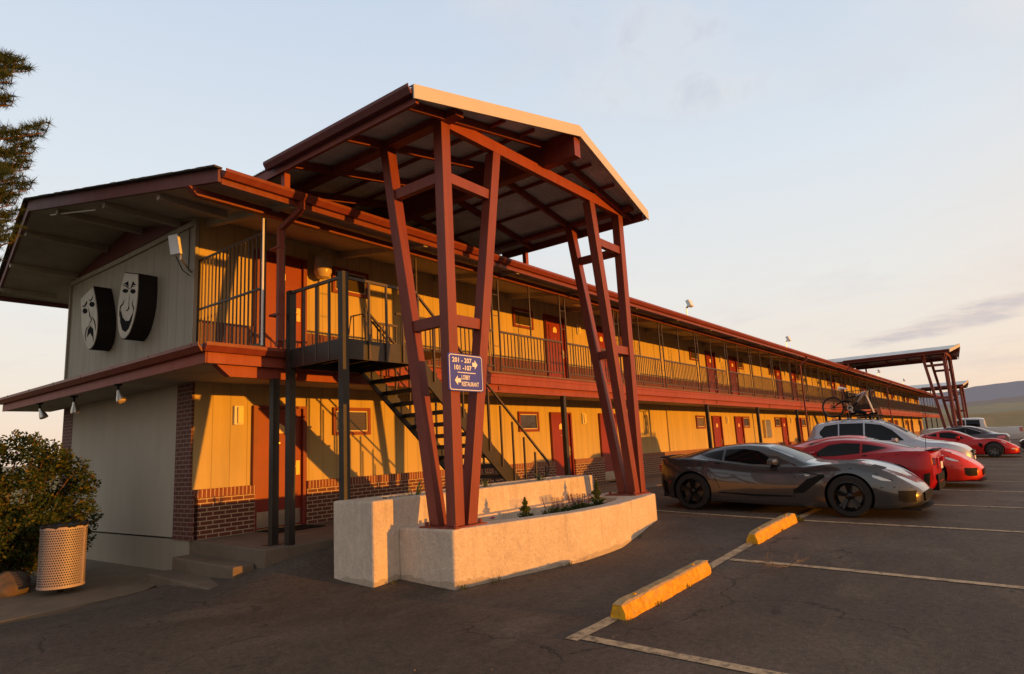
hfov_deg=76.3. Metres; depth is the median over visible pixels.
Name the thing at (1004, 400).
hazy foothill range
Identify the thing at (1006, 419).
golden slope
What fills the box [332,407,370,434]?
window
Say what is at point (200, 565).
concrete step
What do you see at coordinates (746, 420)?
window
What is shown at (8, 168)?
pine tree
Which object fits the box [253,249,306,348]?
door
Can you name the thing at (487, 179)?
gabled canopy
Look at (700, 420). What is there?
window
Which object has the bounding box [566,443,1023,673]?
parking stall lines
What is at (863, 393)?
mountain bike
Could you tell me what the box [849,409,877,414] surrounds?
bike mount
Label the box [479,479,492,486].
strap leaf plant
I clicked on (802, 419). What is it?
window
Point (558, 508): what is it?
flowering plant
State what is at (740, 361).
window
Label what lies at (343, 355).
outdoor staircase
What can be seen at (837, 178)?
sky
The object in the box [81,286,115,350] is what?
theatre mask
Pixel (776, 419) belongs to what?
window
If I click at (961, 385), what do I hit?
gabled canopy
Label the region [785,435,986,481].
sports car
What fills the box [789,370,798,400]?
door
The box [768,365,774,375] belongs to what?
window
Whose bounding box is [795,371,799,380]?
window
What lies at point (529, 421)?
window
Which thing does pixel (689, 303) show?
roof floodlight
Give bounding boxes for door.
[251,405,306,531]
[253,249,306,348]
[543,314,567,377]
[549,412,574,475]
[595,325,609,381]
[598,413,617,480]
[704,350,718,392]
[711,416,724,446]
[728,356,739,394]
[734,416,745,443]
[774,366,783,398]
[780,417,789,444]
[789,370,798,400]
[795,418,803,441]
[831,379,837,404]
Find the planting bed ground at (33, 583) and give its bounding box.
[27,573,42,588]
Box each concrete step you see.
[147,570,217,589]
[172,554,253,578]
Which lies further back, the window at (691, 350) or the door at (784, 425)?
the door at (784, 425)
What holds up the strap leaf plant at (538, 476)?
on the stucco planter
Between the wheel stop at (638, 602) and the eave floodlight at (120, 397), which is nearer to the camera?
the wheel stop at (638, 602)
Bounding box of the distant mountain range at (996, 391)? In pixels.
[919,381,1023,404]
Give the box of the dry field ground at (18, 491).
[3,477,58,512]
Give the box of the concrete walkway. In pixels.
[190,474,661,568]
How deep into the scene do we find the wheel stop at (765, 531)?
9.65 m
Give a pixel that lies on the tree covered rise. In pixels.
(4, 469)
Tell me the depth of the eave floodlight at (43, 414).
12.32 m
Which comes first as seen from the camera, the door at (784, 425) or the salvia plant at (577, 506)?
the salvia plant at (577, 506)
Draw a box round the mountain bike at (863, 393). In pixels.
[822,387,873,417]
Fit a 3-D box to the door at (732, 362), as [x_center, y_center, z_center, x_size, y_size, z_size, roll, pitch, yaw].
[10.384,1.952,30.473,0.074,2.100,1.050,-10,-12,37]
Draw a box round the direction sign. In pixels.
[447,352,483,391]
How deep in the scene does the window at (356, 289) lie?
13.34 m
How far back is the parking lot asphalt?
6.42 m
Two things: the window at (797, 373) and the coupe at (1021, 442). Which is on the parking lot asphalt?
the coupe at (1021, 442)
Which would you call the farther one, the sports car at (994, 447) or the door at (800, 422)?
the door at (800, 422)
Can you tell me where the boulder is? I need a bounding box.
[0,571,30,597]
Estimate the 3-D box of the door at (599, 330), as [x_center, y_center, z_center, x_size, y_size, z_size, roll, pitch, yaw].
[2.930,0.702,20.986,0.074,2.100,1.050,-10,-12,37]
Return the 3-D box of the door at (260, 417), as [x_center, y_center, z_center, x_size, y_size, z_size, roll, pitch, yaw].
[-4.064,2.260,11.420,0.074,2.100,1.050,-10,-12,37]
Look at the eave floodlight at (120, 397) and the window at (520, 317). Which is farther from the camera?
the window at (520, 317)
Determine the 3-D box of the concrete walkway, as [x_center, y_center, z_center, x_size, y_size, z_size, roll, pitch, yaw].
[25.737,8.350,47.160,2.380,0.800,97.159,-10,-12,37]
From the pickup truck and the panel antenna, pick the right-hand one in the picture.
the pickup truck
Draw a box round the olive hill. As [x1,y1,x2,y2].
[921,401,1023,414]
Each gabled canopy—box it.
[253,83,650,529]
[828,343,962,428]
[910,380,968,418]
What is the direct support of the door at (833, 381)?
in the motel building
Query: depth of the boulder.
8.95 m
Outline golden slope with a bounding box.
[922,410,1023,429]
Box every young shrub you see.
[517,497,533,516]
[590,479,605,505]
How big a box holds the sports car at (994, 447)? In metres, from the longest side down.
4.600 x 1.889 x 1.235 m
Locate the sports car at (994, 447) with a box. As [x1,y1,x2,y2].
[918,430,1021,456]
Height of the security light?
0.517 m
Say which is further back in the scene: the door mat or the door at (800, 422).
the door at (800, 422)
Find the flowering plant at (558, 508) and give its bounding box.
[539,496,572,514]
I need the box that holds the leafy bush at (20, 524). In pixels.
[0,429,103,576]
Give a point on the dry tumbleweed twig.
(797, 560)
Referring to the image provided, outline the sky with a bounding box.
[0,0,1023,466]
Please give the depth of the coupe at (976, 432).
33.16 m
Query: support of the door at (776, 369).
in the motel building
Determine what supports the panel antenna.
attached to the motel building
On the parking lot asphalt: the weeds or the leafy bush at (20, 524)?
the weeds
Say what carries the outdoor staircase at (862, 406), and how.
on the parking lot asphalt
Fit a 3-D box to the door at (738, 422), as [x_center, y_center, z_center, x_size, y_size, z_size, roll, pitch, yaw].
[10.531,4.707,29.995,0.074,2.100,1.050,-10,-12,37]
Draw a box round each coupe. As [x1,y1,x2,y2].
[944,426,1009,441]
[1019,439,1023,448]
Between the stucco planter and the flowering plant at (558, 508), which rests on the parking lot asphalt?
the stucco planter
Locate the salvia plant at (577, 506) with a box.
[568,493,591,509]
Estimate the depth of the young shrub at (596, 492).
10.67 m
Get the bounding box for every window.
[331,266,368,298]
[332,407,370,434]
[512,307,533,329]
[517,411,539,431]
[688,347,697,360]
[695,415,705,428]
[736,358,743,369]
[743,416,749,427]
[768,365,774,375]
[774,417,780,426]
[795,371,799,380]
[801,418,805,426]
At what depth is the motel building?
12.34 m
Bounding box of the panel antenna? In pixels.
[168,228,191,275]
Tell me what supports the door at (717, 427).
in the motel building
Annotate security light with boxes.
[314,253,331,279]
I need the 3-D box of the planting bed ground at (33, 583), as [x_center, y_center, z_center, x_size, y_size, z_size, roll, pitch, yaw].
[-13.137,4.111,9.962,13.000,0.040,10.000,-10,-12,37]
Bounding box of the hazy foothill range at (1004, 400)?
[925,396,1023,408]
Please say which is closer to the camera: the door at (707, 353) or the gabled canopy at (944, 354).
the door at (707, 353)
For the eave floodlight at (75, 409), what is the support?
attached to the motel building
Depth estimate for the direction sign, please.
8.03 m
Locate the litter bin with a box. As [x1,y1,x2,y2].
[36,521,88,591]
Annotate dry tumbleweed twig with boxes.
[746,552,812,567]
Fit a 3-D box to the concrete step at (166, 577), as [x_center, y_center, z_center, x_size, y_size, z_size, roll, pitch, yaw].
[-4.386,3.487,8.829,2.146,0.435,0.353,-12,-13,42]
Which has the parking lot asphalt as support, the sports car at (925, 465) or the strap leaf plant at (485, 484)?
the sports car at (925, 465)
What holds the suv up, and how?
on the parking lot asphalt
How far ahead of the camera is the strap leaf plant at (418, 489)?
8.82 m
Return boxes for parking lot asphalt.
[0,438,1023,673]
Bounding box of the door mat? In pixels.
[257,524,325,532]
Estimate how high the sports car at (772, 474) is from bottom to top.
1.238 m
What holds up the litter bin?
on the sidewalk
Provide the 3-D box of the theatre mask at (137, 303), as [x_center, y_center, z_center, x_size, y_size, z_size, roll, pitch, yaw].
[-6.719,-0.570,11.669,0.824,1.252,0.336,-10,-12,37]
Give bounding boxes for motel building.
[0,164,940,569]
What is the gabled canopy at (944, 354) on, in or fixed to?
on the parking lot asphalt
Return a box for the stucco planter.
[334,475,656,589]
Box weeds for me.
[229,514,803,623]
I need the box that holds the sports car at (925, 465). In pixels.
[800,436,945,489]
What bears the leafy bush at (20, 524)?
on the planting bed ground at (33, 583)
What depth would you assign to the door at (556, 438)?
18.37 m
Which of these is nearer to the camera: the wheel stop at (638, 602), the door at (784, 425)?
the wheel stop at (638, 602)
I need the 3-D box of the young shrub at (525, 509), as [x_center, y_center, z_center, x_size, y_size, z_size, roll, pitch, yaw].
[0.184,2.408,9.060,0.370,0.379,0.342,-10,-12,37]
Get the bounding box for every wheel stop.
[611,560,710,620]
[746,513,797,543]
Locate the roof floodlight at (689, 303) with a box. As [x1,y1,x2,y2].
[685,299,693,314]
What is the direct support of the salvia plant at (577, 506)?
on the stucco planter
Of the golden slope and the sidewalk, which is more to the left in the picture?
the sidewalk
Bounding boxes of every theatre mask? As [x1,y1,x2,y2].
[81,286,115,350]
[118,272,157,340]
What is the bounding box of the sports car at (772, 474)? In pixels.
[659,443,933,516]
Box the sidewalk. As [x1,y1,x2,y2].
[0,558,163,624]
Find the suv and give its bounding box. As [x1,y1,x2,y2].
[807,415,976,460]
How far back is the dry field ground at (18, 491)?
76.33 m
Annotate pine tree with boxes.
[0,47,56,263]
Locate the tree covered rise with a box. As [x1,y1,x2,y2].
[1,465,57,479]
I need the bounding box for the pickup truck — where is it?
[920,418,1023,439]
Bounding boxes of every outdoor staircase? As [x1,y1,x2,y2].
[284,270,550,545]
[846,388,883,420]
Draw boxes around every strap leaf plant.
[405,480,423,495]
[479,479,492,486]
[532,473,544,480]
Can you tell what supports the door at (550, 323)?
in the motel building
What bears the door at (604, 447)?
in the motel building
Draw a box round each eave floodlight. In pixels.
[36,403,47,418]
[70,396,79,413]
[114,384,126,403]

